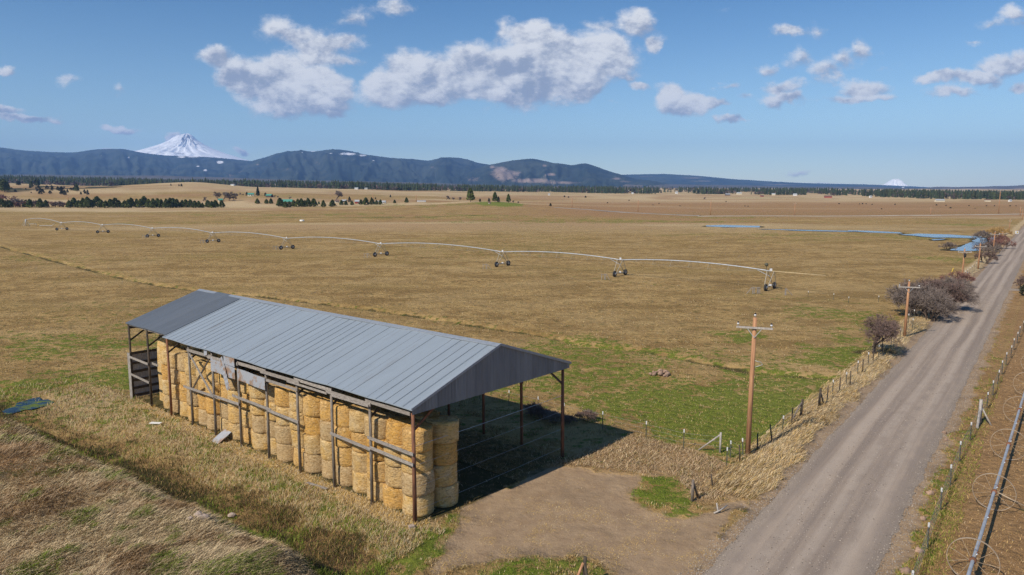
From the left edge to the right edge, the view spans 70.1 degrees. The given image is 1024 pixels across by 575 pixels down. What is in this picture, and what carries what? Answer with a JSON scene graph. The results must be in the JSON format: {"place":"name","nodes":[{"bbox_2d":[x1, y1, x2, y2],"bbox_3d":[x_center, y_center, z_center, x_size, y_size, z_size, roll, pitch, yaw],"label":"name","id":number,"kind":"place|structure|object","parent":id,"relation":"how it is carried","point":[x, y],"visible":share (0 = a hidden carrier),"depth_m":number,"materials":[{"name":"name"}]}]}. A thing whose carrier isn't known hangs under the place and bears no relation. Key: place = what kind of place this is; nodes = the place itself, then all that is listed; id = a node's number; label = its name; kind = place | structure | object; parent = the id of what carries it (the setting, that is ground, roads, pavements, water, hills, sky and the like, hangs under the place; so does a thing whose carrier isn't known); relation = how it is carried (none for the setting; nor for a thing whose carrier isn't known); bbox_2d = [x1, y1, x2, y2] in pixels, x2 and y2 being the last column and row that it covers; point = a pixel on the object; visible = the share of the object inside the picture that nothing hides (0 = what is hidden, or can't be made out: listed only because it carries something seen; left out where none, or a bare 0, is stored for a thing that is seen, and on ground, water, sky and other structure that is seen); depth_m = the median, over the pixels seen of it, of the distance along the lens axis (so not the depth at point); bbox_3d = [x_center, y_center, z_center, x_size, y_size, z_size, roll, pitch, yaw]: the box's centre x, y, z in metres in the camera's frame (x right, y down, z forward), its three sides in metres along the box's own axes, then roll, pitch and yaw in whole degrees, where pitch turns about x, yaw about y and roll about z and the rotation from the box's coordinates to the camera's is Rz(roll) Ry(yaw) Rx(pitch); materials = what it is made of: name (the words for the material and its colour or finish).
{"place":"outdoors","nodes":[
{"label":"outdoors","id":0,"kind":"place"},
{"bbox_2d":[0,147,259,178],"bbox_3d":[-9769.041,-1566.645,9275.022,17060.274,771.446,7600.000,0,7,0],"label":"mountain ridge","id":1,"kind":"structure","parent":0,"point":[113,162],"depth_m":9044.38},
{"bbox_2d":[136,133,248,160],"bbox_3d":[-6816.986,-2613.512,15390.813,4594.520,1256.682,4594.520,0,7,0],"label":"snow mountain","id":2,"kind":"structure","parent":0,"point":[186,144],"depth_m":14811.22,"materials":[{"name":"white snow"}]},
{"bbox_2d":[0,174,524,186],"bbox_3d":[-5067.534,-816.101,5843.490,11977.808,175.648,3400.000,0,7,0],"label":"hills","id":3,"kind":"structure","parent":0,"point":[163,177],"depth_m":5631.37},
{"bbox_2d":[225,149,488,183],"bbox_3d":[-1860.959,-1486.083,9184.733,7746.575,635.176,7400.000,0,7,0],"label":"mountain ridge","id":4,"kind":"structure","parent":0,"point":[333,164],"depth_m":8062.35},
{"bbox_2d":[0,182,1023,574],"bbox_3d":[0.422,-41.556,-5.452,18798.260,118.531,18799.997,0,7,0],"label":"ground","id":5,"kind":"structure","parent":0,"point":[48,268],"depth_m":94.88,"materials":[{"name":"brown plant"}]},
{"bbox_2d":[2,397,53,413],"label":"puddle water","id":6,"kind":"structure","parent":5,"relation":"on","point":[26,404],"depth_m":58.36,"materials":[{"name":"blue liquid"}]},
{"bbox_2d":[162,394,169,408],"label":"straw bale","id":7,"kind":"object","parent":5,"relation":"on","point":[166,402],"visible":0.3,"depth_m":56.15},
{"bbox_2d":[162,379,168,394],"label":"straw bale","id":8,"kind":"object","parent":7,"relation":"on","point":[165,387],"visible":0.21,"depth_m":55.92},
{"bbox_2d":[161,364,167,379],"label":"straw bale","id":9,"kind":"object","parent":8,"relation":"on","point":[164,371],"visible":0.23,"depth_m":55.86},
{"bbox_2d":[161,346,184,364],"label":"straw bale","id":10,"kind":"object","parent":9,"relation":"on","point":[163,356],"visible":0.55,"depth_m":55.86},
{"bbox_2d":[157,334,179,400],"bbox_3d":[-27.209,6.211,58.906,2.001,5.809,2.397,7,10,43],"label":"straw heap","id":11,"kind":"object","parent":5,"relation":"on","point":[161,342],"visible":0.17,"depth_m":58.00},
{"bbox_2d":[169,399,179,412],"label":"straw bale","id":12,"kind":"object","parent":5,"relation":"on","point":[176,405],"visible":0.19,"depth_m":55.02},
{"bbox_2d":[168,383,179,398],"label":"straw bale","id":13,"kind":"object","parent":12,"relation":"on","point":[175,391],"visible":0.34,"depth_m":54.81},
{"bbox_2d":[166,368,179,383],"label":"straw bale","id":14,"kind":"object","parent":13,"relation":"on","point":[175,374],"visible":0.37,"depth_m":54.63},
{"bbox_2d":[166,349,186,368],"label":"straw bale","id":15,"kind":"object","parent":14,"relation":"on","point":[173,354],"visible":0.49,"depth_m":54.58},
{"bbox_2d":[179,401,187,416],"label":"straw bale","id":16,"kind":"object","parent":5,"relation":"on","point":[183,409],"visible":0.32,"depth_m":54.15},
{"bbox_2d":[178,385,186,401],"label":"straw bale","id":17,"kind":"object","parent":16,"relation":"on","point":[183,394],"visible":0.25,"depth_m":54.06},
{"bbox_2d":[179,371,186,385],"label":"straw bale","id":18,"kind":"object","parent":17,"relation":"on","point":[182,379],"visible":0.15,"depth_m":53.88},
{"bbox_2d":[176,351,197,371],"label":"straw bale","id":19,"kind":"object","parent":18,"relation":"on","point":[180,362],"visible":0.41,"depth_m":53.76},
{"bbox_2d":[186,404,198,421],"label":"straw bale","id":20,"kind":"object","parent":5,"relation":"on","point":[196,414],"visible":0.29,"depth_m":53.05},
{"bbox_2d":[186,389,198,405],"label":"straw bale","id":21,"kind":"object","parent":20,"relation":"on","point":[195,400],"visible":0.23,"depth_m":52.85},
{"bbox_2d":[183,373,197,390],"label":"straw bale","id":22,"kind":"object","parent":21,"relation":"on","point":[194,378],"visible":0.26,"depth_m":52.76},
{"bbox_2d":[183,355,206,374],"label":"straw bale","id":23,"kind":"object","parent":22,"relation":"on","point":[193,367],"visible":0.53,"depth_m":52.71},
{"bbox_2d":[198,409,206,425],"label":"straw bale","id":24,"kind":"object","parent":5,"relation":"on","point":[202,417],"visible":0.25,"depth_m":52.10},
{"bbox_2d":[197,392,205,409],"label":"straw bale","id":25,"kind":"object","parent":24,"relation":"on","point":[201,401],"visible":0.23,"depth_m":52.00},
{"bbox_2d":[198,378,205,393],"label":"straw bale","id":26,"kind":"object","parent":25,"relation":"on","point":[201,385],"visible":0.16,"depth_m":51.88},
{"bbox_2d":[195,358,209,378],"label":"straw bale","id":27,"kind":"object","parent":26,"relation":"on","point":[200,363],"visible":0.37,"depth_m":51.74},
{"bbox_2d":[207,413,219,429],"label":"straw bale","id":28,"kind":"object","parent":5,"relation":"on","point":[210,421],"visible":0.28,"depth_m":51.10},
{"bbox_2d":[205,397,219,414],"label":"straw bale","id":29,"kind":"object","parent":28,"relation":"on","point":[209,406],"visible":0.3,"depth_m":50.90},
{"bbox_2d":[228,422,243,439],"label":"straw bale","id":30,"kind":"object","parent":5,"relation":"on","point":[234,430],"visible":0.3,"depth_m":49.11},
{"bbox_2d":[228,406,241,423],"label":"straw bale","id":31,"kind":"object","parent":30,"relation":"on","point":[233,415],"visible":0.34,"depth_m":48.97},
{"bbox_2d":[227,390,241,406],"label":"straw bale","id":32,"kind":"object","parent":31,"relation":"on","point":[230,393],"visible":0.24,"depth_m":48.84},
{"bbox_2d":[225,369,250,389],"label":"straw bale","id":33,"kind":"object","parent":32,"relation":"on","point":[233,385],"visible":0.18,"depth_m":48.66},
{"bbox_2d":[244,427,251,443],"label":"straw bale","id":34,"kind":"object","parent":5,"relation":"on","point":[247,436],"visible":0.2,"depth_m":48.38},
{"bbox_2d":[241,408,251,427],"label":"straw bale","id":35,"kind":"object","parent":34,"relation":"on","point":[246,418],"visible":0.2,"depth_m":48.14},
{"bbox_2d":[251,431,267,450],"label":"straw bale","id":36,"kind":"object","parent":5,"relation":"on","point":[259,441],"visible":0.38,"depth_m":47.20},
{"bbox_2d":[251,414,265,432],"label":"straw bale","id":37,"kind":"object","parent":36,"relation":"on","point":[258,423],"visible":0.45,"depth_m":47.01},
{"bbox_2d":[249,397,264,415],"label":"straw bale","id":38,"kind":"object","parent":37,"relation":"on","point":[256,410],"visible":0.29,"depth_m":46.87},
{"bbox_2d":[248,375,275,398],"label":"straw bale","id":39,"kind":"object","parent":38,"relation":"on","point":[256,393],"visible":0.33,"depth_m":46.69},
{"bbox_2d":[266,435,276,454],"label":"straw bale","id":40,"kind":"object","parent":5,"relation":"on","point":[273,442],"visible":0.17,"depth_m":46.36},
{"bbox_2d":[264,418,275,437],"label":"straw bale","id":41,"kind":"object","parent":40,"relation":"on","point":[272,431],"visible":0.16,"depth_m":46.21},
{"bbox_2d":[264,399,275,420],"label":"straw bale","id":42,"kind":"object","parent":41,"relation":"on","point":[272,406],"visible":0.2,"depth_m":45.97},
{"bbox_2d":[265,378,287,402],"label":"straw bale","id":43,"kind":"object","parent":42,"relation":"on","point":[271,392],"visible":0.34,"depth_m":46.00},
{"bbox_2d":[276,443,293,461],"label":"straw bale","id":44,"kind":"object","parent":5,"relation":"on","point":[285,453],"visible":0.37,"depth_m":45.15},
{"bbox_2d":[274,423,291,444],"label":"straw bale","id":45,"kind":"object","parent":44,"relation":"on","point":[282,434],"visible":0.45,"depth_m":45.01},
{"bbox_2d":[276,406,289,425],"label":"straw bale","id":46,"kind":"object","parent":45,"relation":"on","point":[281,421],"visible":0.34,"depth_m":44.92},
{"bbox_2d":[274,383,304,406],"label":"straw bale","id":47,"kind":"object","parent":46,"relation":"on","point":[281,398],"visible":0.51,"depth_m":44.86},
{"bbox_2d":[293,448,303,466],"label":"straw bale","id":48,"kind":"object","parent":5,"relation":"on","point":[295,459],"visible":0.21,"depth_m":44.44},
{"bbox_2d":[291,429,303,448],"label":"straw bale","id":49,"kind":"object","parent":48,"relation":"on","point":[294,441],"visible":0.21,"depth_m":44.30},
{"bbox_2d":[287,409,303,430],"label":"straw bale","id":50,"kind":"object","parent":49,"relation":"on","point":[293,425],"visible":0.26,"depth_m":44.04},
{"bbox_2d":[289,387,316,412],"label":"straw bale","id":51,"kind":"object","parent":50,"relation":"on","point":[292,399],"visible":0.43,"depth_m":43.97},
{"bbox_2d":[302,451,321,472],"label":"straw bale","id":52,"kind":"object","parent":5,"relation":"on","point":[311,463],"visible":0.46,"depth_m":43.29},
{"bbox_2d":[302,431,320,454],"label":"straw bale","id":53,"kind":"object","parent":52,"relation":"on","point":[311,443],"visible":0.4,"depth_m":43.13},
{"bbox_2d":[303,415,319,435],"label":"straw bale","id":54,"kind":"object","parent":53,"relation":"on","point":[311,425],"visible":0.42,"depth_m":43.07},
{"bbox_2d":[301,391,329,416],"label":"straw bale","id":55,"kind":"object","parent":54,"relation":"on","point":[311,404],"visible":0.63,"depth_m":42.89},
{"bbox_2d":[320,456,336,478],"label":"straw bale","id":56,"kind":"object","parent":5,"relation":"on","point":[327,472],"visible":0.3,"depth_m":42.40},
{"bbox_2d":[320,438,331,460],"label":"straw bale","id":57,"kind":"object","parent":56,"relation":"on","point":[326,450],"visible":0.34,"depth_m":42.27},
{"bbox_2d":[319,419,330,441],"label":"straw bale","id":58,"kind":"object","parent":57,"relation":"on","point":[325,429],"visible":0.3,"depth_m":42.10},
{"bbox_2d":[320,395,343,421],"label":"straw bale","id":59,"kind":"object","parent":58,"relation":"on","point":[325,414],"visible":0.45,"depth_m":42.10},
{"bbox_2d":[336,464,352,486],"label":"straw bale","id":60,"kind":"object","parent":5,"relation":"on","point":[344,476],"visible":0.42,"depth_m":41.35},
{"bbox_2d":[335,446,351,467],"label":"straw bale","id":61,"kind":"object","parent":60,"relation":"on","point":[343,456],"visible":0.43,"depth_m":41.25},
{"bbox_2d":[334,425,351,446],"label":"straw bale","id":62,"kind":"object","parent":61,"relation":"on","point":[344,432],"visible":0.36,"depth_m":41.02},
{"bbox_2d":[333,399,361,427],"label":"straw bale","id":63,"kind":"object","parent":62,"relation":"on","point":[341,413],"visible":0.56,"depth_m":40.96},
{"bbox_2d":[126,289,571,522],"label":"hay barn","id":64,"kind":"structure","parent":5,"relation":"on","point":[414,371],"depth_m":44.50,"materials":[{"name":"metal"}]},
{"bbox_2d":[352,470,366,493],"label":"straw bale","id":65,"kind":"object","parent":5,"relation":"on","point":[359,480],"visible":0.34,"depth_m":40.39},
{"bbox_2d":[351,448,367,472],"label":"straw bale","id":66,"kind":"object","parent":65,"relation":"on","point":[359,462],"visible":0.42,"depth_m":40.39},
{"bbox_2d":[351,431,366,452],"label":"straw bale","id":67,"kind":"object","parent":66,"relation":"on","point":[360,438],"visible":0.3,"depth_m":40.20},
{"bbox_2d":[348,405,380,433],"bbox_3d":[-8.196,7.263,40.721,1.998,1.450,1.932,-1,6,-2],"label":"straw bale","id":68,"kind":"object","parent":67,"relation":"on","point":[356,419],"visible":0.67,"depth_m":40.05},
{"bbox_2d":[366,475,384,501],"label":"straw bale","id":69,"kind":"object","parent":5,"relation":"on","point":[378,491],"visible":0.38,"depth_m":39.34},
{"bbox_2d":[366,458,384,481],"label":"straw bale","id":70,"kind":"object","parent":69,"relation":"on","point":[378,470],"visible":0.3,"depth_m":39.15},
{"bbox_2d":[366,437,385,460],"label":"straw bale","id":71,"kind":"object","parent":70,"relation":"on","point":[377,456],"visible":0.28,"depth_m":39.01},
{"bbox_2d":[363,409,396,439],"bbox_3d":[-7.147,7.399,39.699,1.937,1.373,1.989,4,8,28],"label":"straw bale","id":72,"kind":"object","parent":71,"relation":"on","point":[379,423],"visible":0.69,"depth_m":38.96},
{"bbox_2d":[382,482,402,508],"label":"straw bale","id":73,"kind":"object","parent":5,"relation":"on","point":[392,498],"visible":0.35,"depth_m":38.47},
{"bbox_2d":[382,461,401,487],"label":"straw bale","id":74,"kind":"object","parent":73,"relation":"on","point":[392,477],"visible":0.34,"depth_m":38.31},
{"bbox_2d":[383,440,401,466],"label":"straw bale","id":75,"kind":"object","parent":74,"relation":"on","point":[390,462],"visible":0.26,"depth_m":38.12},
{"bbox_2d":[384,416,415,444],"bbox_3d":[-5.910,7.534,38.771,1.769,1.370,1.717,1,8,6],"label":"straw bale","id":76,"kind":"object","parent":75,"relation":"on","point":[394,426],"visible":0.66,"depth_m":38.15},
{"bbox_2d":[400,491,434,516],"bbox_3d":[-4.908,11.061,38.224,1.968,1.416,1.879,0,7,-1],"label":"straw bale","id":77,"kind":"object","parent":5,"relation":"on","point":[424,501],"visible":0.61,"depth_m":37.51},
{"bbox_2d":[400,468,434,497],"bbox_3d":[-4.928,9.958,38.019,2.043,1.450,2.102,-3,7,-15],"label":"straw bale","id":78,"kind":"object","parent":77,"relation":"on","point":[423,489],"visible":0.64,"depth_m":37.30},
{"bbox_2d":[400,445,433,474],"bbox_3d":[-4.906,8.758,37.866,1.875,1.423,1.883,4,9,22],"label":"straw bale","id":79,"kind":"object","parent":78,"relation":"on","point":[422,467],"visible":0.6,"depth_m":37.24},
{"bbox_2d":[401,421,433,452],"bbox_3d":[-4.895,7.619,37.676,1.906,1.423,1.878,2,8,23],"label":"straw bale","id":80,"kind":"object","parent":79,"relation":"on","point":[424,434],"visible":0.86,"depth_m":37.07},
{"bbox_2d":[22,218,825,290],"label":"pivot","id":81,"kind":"object","parent":5,"relation":"on","point":[624,272],"visible":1,"depth_m":163.38,"materials":[{"name":"metal"}]},
{"bbox_2d":[434,481,459,507],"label":"straw bale","id":82,"kind":"object","parent":5,"relation":"on","point":[450,492],"visible":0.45,"depth_m":38.60},
{"bbox_2d":[433,461,456,486],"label":"straw bale","id":83,"kind":"object","parent":82,"relation":"on","point":[450,472],"visible":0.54,"depth_m":38.45},
{"bbox_2d":[432,440,458,465],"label":"straw bale","id":84,"kind":"object","parent":83,"relation":"on","point":[443,451],"visible":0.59,"depth_m":38.33},
{"bbox_2d":[426,414,458,445],"bbox_3d":[-3.716,7.498,38.922,2.137,1.375,2.111,1,5,-14],"label":"straw bale","id":85,"kind":"object","parent":84,"relation":"on","point":[446,425],"visible":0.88,"depth_m":38.23},
{"bbox_2d":[0,304,1011,574],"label":"green grass","id":86,"kind":"structure","parent":5,"relation":"on","point":[310,556],"depth_m":40.34,"materials":[{"name":"green plant"}]},
{"bbox_2d":[0,271,1023,574],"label":"dry grass","id":87,"kind":"structure","parent":5,"relation":"on","point":[208,543],"depth_m":37.05,"materials":[{"name":"beige plant"}]},
{"bbox_2d":[0,174,1023,199],"bbox_3d":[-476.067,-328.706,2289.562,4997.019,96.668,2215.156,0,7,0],"label":"woods","id":88,"kind":"object","parent":5,"relation":"on","point":[886,192],"visible":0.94,"depth_m":1893.96,"materials":[{"name":"green plant"}]},
{"bbox_2d":[523,400,543,415],"bbox_3d":[1.514,9.061,54.572,1.922,1.246,2.280,-1,7,-4],"label":"dry shrub","id":89,"kind":"object","parent":5,"relation":"on","point":[529,409],"visible":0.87,"depth_m":54.50,"materials":[{"name":"brown plant"}]},
{"bbox_2d":[543,409,565,422],"bbox_3d":[2.945,9.381,52.840,1.892,0.986,2.165,3,8,21],"label":"dry shrub","id":90,"kind":"object","parent":5,"relation":"on","point":[556,416],"visible":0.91,"depth_m":52.65,"materials":[{"name":"brown plant"}]},
{"bbox_2d":[135,335,978,574],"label":"straw litter","id":91,"kind":"object","parent":5,"relation":"on","point":[383,511],"visible":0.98,"depth_m":39.14,"materials":[{"name":"yellow plant"}]},
{"bbox_2d":[574,408,599,421],"bbox_3d":[5.430,9.280,53.301,2.082,1.137,1.755,-4,8,-25],"label":"dry shrub","id":92,"kind":"object","parent":5,"relation":"on","point":[587,413],"visible":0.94,"depth_m":53.05,"materials":[{"name":"brown plant"}]},
{"bbox_2d":[486,390,721,452],"bbox_3d":[5.162,9.226,52.529,20.221,1.450,0.872,6,9,37],"label":"wire fence","id":93,"kind":"object","parent":5,"relation":"on","point":[720,439],"visible":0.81,"depth_m":47.48,"materials":[{"name":"silver metal"}]},
{"bbox_2d":[736,313,772,455],"bbox_3d":[15.035,6.205,45.710,2.150,9.342,0.453,3,8,21],"label":"power pole","id":94,"kind":"object","parent":5,"relation":"on","point":[754,328],"visible":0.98,"depth_m":45.56,"materials":[{"name":"brown wood"}]},
{"bbox_2d":[710,263,976,485],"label":"wire fence","id":95,"kind":"object","parent":5,"relation":"on","point":[803,401],"visible":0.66,"depth_m":53.39,"materials":[{"name":"brown wood"}]},
{"bbox_2d":[859,314,903,353],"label":"bare tree","id":96,"kind":"object","parent":5,"relation":"on","point":[889,329],"visible":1,"depth_m":73.66,"materials":[{"name":"brown plant"}]},
{"bbox_2d":[898,279,919,336],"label":"power pole","id":97,"kind":"object","parent":5,"relation":"on","point":[906,312],"visible":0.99,"depth_m":82.89,"materials":[{"name":"brown wood"}]},
{"bbox_2d":[884,279,950,315],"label":"hawthorn bush","id":98,"kind":"object","parent":5,"relation":"on","point":[899,296],"visible":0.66,"depth_m":96.99,"materials":[{"name":"brown plant"}]},
{"bbox_2d":[901,289,961,320],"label":"hawthorn bush","id":99,"kind":"object","parent":5,"relation":"on","point":[942,308],"visible":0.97,"depth_m":93.80,"materials":[{"name":"brown plant"}]},
{"bbox_2d":[904,275,969,302],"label":"hawthorn bush","id":100,"kind":"object","parent":5,"relation":"on","point":[957,294],"visible":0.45,"depth_m":101.74,"materials":[{"name":"brown plant"}]},
{"bbox_2d":[935,275,976,294],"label":"hawthorn bush","id":101,"kind":"object","parent":5,"relation":"on","point":[950,279],"visible":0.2,"depth_m":110.08,"materials":[{"name":"brown plant"}]},
{"bbox_2d":[939,270,975,281],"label":"bare bush","id":102,"kind":"object","parent":5,"relation":"on","point":[963,275],"visible":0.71,"depth_m":126.06,"materials":[{"name":"brown plant"}]},
{"bbox_2d":[935,283,981,310],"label":"hawthorn bush","id":103,"kind":"object","parent":5,"relation":"on","point":[970,297],"visible":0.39,"depth_m":100.85,"materials":[{"name":"brown plant"}]},
{"bbox_2d":[912,323,1023,574],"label":"wire fence","id":104,"kind":"object","parent":5,"relation":"on","point":[979,415],"visible":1,"depth_m":48.99,"materials":[{"name":"grey metal"}]},
{"bbox_2d":[946,357,1023,574],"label":"wheel line","id":105,"kind":"object","parent":5,"relation":"on","point":[972,558],"visible":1,"depth_m":38.07,"materials":[{"name":"metal"}]},
{"bbox_2d":[974,251,998,263],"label":"bare bush","id":106,"kind":"object","parent":5,"relation":"on","point":[992,256],"visible":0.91,"depth_m":168.87,"materials":[{"name":"brown plant"}]},
{"bbox_2d":[0,0,1023,186],"label":"sky","id":107,"kind":"structure","parent":0,"point":[918,93],"materials":[{"name":"blue"}]},
{"bbox_2d":[459,159,669,187],"bbox_3d":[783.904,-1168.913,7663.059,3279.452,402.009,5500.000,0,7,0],"label":"mountain ridge","id":108,"kind":"structure","parent":0,"point":[527,172],"depth_m":6850.75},
{"bbox_2d":[624,174,928,187],"bbox_3d":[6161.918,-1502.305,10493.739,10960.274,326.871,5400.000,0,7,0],"label":"mountain ridge","id":109,"kind":"structure","parent":0,"point":[684,179],"depth_m":10726.17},
{"bbox_2d":[554,184,1023,188],"bbox_3d":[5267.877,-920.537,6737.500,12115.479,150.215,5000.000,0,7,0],"label":"hills","id":110,"kind":"structure","parent":0,"point":[788,187],"depth_m":6566.94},
{"bbox_2d":[673,227,1023,574],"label":"gravel road","id":111,"kind":"structure","parent":0,"point":[994,279],"depth_m":44.40,"materials":[{"name":"grey gravel"}]},
{"bbox_2d":[900,233,981,237],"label":"stream water","id":112,"kind":"structure","parent":0,"point":[941,235],"depth_m":277.68,"materials":[{"name":"blue liquid"}]},
{"bbox_2d":[951,242,979,250],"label":"stream water","id":113,"kind":"structure","parent":0,"point":[967,247],"depth_m":216.25,"materials":[{"name":"blue liquid"}]},
{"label":"straw bale","id":114,"kind":"object","parent":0,"visible":0},
{"bbox_2d":[407,410,439,421],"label":"straw bale","id":115,"kind":"object","parent":114,"relation":"on","point":[419,416],"visible":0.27,"depth_m":39.62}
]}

